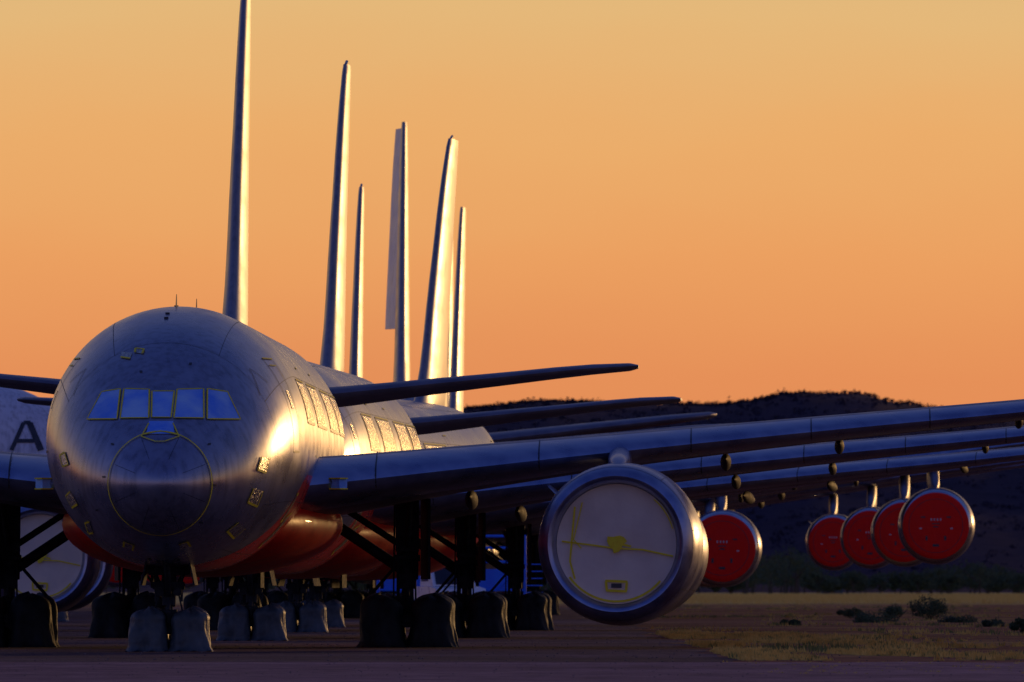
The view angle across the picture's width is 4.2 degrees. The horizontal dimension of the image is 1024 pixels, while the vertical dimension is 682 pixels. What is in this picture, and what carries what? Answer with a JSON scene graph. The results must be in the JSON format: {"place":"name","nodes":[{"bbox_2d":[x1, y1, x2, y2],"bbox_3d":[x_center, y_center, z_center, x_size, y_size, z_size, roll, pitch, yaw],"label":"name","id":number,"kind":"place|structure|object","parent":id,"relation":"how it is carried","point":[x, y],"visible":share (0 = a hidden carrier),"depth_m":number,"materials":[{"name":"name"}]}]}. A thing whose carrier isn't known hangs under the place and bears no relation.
{"place":"outdoors","nodes":[
{"label":"outdoors","id":0,"kind":"place"},
{"bbox_2d":[0,607,737,661],"bbox_3d":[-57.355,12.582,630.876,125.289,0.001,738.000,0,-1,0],"label":"apron","id":1,"kind":"object","parent":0,"point":[602,649],"visible":0.34,"depth_m":315.00,"materials":[{"name":"grey asphalt"}]},
{"bbox_2d":[0,387,69,621],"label":"airliner","id":2,"kind":"object","parent":1,"relation":"on","point":[23,427],"visible":0.16,"depth_m":573.52,"materials":[{"name":"white paint"}]},
{"bbox_2d":[414,568,485,599],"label":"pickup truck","id":3,"kind":"object","parent":1,"relation":"on","point":[434,583],"visible":0.07,"depth_m":586.54,"materials":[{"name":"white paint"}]},
{"bbox_2d":[479,535,542,594],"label":"maintenance stand","id":4,"kind":"object","parent":1,"relation":"on","point":[493,577],"visible":0.37,"depth_m":591.12,"materials":[{"name":"blue metal"}]},
{"bbox_2d":[0,0,1023,651],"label":"airliner","id":5,"kind":"object","parent":1,"relation":"on","point":[194,444],"visible":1,"depth_m":317.39,"materials":[{"name":"silver metal"}]},
{"bbox_2d":[1,135,1023,631],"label":"airliner","id":6,"kind":"object","parent":1,"relation":"on","point":[63,575],"visible":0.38,"depth_m":457.24,"materials":[{"name":"silver metal"}]},
{"bbox_2d":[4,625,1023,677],"bbox_3d":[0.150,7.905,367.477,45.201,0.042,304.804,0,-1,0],"label":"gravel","id":7,"kind":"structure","parent":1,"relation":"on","point":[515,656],"depth_m":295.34,"materials":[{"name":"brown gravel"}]},
{"bbox_2d":[108,360,921,614],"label":"airliner","id":8,"kind":"object","parent":1,"relation":"on","point":[887,544],"visible":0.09,"depth_m":713.90,"materials":[{"name":"paint"}]},
{"bbox_2d":[17,60,1023,640],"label":"airliner","id":9,"kind":"object","parent":1,"relation":"on","point":[379,426],"visible":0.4,"depth_m":388.78,"materials":[{"name":"silver metal"}]},
{"bbox_2d":[62,184,994,626],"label":"airliner","id":10,"kind":"object","parent":1,"relation":"on","point":[334,608],"visible":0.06,"depth_m":517.12,"materials":[{"name":"silver metal"}]},
{"bbox_2d":[146,207,1023,595],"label":"airliner","id":11,"kind":"object","parent":1,"relation":"on","point":[856,541],"visible":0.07,"depth_m":792.87,"materials":[{"name":"paint"}]},
{"bbox_2d":[183,249,1023,591],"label":"airliner","id":12,"kind":"object","parent":1,"relation":"on","point":[823,545],"visible":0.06,"depth_m":866.17,"materials":[{"name":"paint"}]},
{"bbox_2d":[258,122,1023,617],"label":"airliner","id":13,"kind":"object","parent":1,"relation":"on","point":[936,522],"visible":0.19,"depth_m":639.94,"materials":[{"name":"paint"}]},
{"bbox_2d":[376,576,420,592],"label":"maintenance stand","id":14,"kind":"object","parent":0,"point":[388,584],"visible":0.05,"depth_m":592.26,"materials":[{"name":"blue metal"}]},
{"bbox_2d":[0,662,1023,681],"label":"taxiway","id":15,"kind":"structure","parent":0,"point":[379,671],"depth_m":228.81,"materials":[{"name":"grey asphalt"}]},
{"bbox_2d":[0,0,1023,406],"label":"sky","id":16,"kind":"structure","parent":0,"point":[717,199],"materials":[{"name":"orange"}]},
{"bbox_2d":[85,593,1023,662],"bbox_3d":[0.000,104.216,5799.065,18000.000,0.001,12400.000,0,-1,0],"label":"ground","id":17,"kind":"structure","parent":0,"point":[729,622],"depth_m":531.10,"materials":[{"name":"brown soil"}]},
{"bbox_2d":[105,545,1023,593],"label":"distant trees","id":18,"kind":"object","parent":17,"relation":"on","point":[784,571],"visible":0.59,"depth_m":3020.49,"materials":[{"name":"green plant"}]},
{"bbox_2d":[780,619,800,624],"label":"shrub","id":19,"kind":"object","parent":17,"relation":"on","point":[792,621],"visible":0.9,"depth_m":519.82,"materials":[{"name":"green plant"}]},
{"bbox_2d":[650,603,1023,673],"bbox_3d":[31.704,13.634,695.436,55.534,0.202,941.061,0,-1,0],"label":"dry grass","id":20,"kind":"structure","parent":17,"relation":"on","point":[891,645],"depth_m":342.47,"materials":[{"name":"brown plant"}]},
{"bbox_2d":[836,606,864,617],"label":"shrub","id":21,"kind":"object","parent":17,"relation":"on","point":[848,612],"visible":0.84,"depth_m":639.66,"materials":[{"name":"green plant"}]},
{"bbox_2d":[852,610,898,622],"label":"shrub","id":22,"kind":"object","parent":17,"relation":"on","point":[865,618],"visible":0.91,"depth_m":559.42,"materials":[{"name":"green plant"}]},
{"bbox_2d":[878,604,907,618],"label":"shrub","id":23,"kind":"object","parent":17,"relation":"on","point":[894,609],"visible":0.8,"depth_m":619.58,"materials":[{"name":"green plant"}]},
{"bbox_2d":[907,594,947,619],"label":"shrub","id":24,"kind":"object","parent":17,"relation":"on","point":[930,611],"visible":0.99,"depth_m":609.70,"materials":[{"name":"green plant"}]},
{"bbox_2d":[937,614,977,622],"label":"shrub","id":25,"kind":"object","parent":17,"relation":"on","point":[951,619],"visible":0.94,"depth_m":559.69,"materials":[{"name":"green plant"}]},
{"bbox_2d":[981,617,1004,626],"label":"shrub","id":26,"kind":"object","parent":17,"relation":"on","point":[987,623],"visible":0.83,"depth_m":499.69,"materials":[{"name":"green plant"}]},
{"bbox_2d":[1008,617,1023,632],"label":"shrub","id":27,"kind":"object","parent":17,"relation":"on","point":[1017,623],"visible":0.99,"depth_m":419.79,"materials":[{"name":"green plant"}]},
{"bbox_2d":[102,393,1023,592],"bbox_3d":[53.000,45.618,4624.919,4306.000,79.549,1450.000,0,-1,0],"label":"hills","id":28,"kind":"structure","parent":0,"point":[993,491],"depth_m":4414.03,"materials":[{"name":"black plant"}]},
{"bbox_2d":[463,388,1023,577],"bbox_3d":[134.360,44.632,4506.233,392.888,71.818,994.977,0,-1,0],"label":"hill scrub","id":29,"kind":"object","parent":28,"relation":"on","point":[573,400],"visible":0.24,"depth_m":4814.12,"materials":[{"name":"green plant"}]},
{"bbox_2d":[558,592,1023,603],"bbox_3d":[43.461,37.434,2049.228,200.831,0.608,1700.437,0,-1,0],"label":"grass","id":30,"kind":"structure","parent":0,"point":[798,598],"depth_m":1527.34,"materials":[{"name":"brown plant"}]},
{"bbox_2d":[821,588,842,593],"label":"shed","id":31,"kind":"structure","parent":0,"point":[837,592],"depth_m":3197.48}
]}

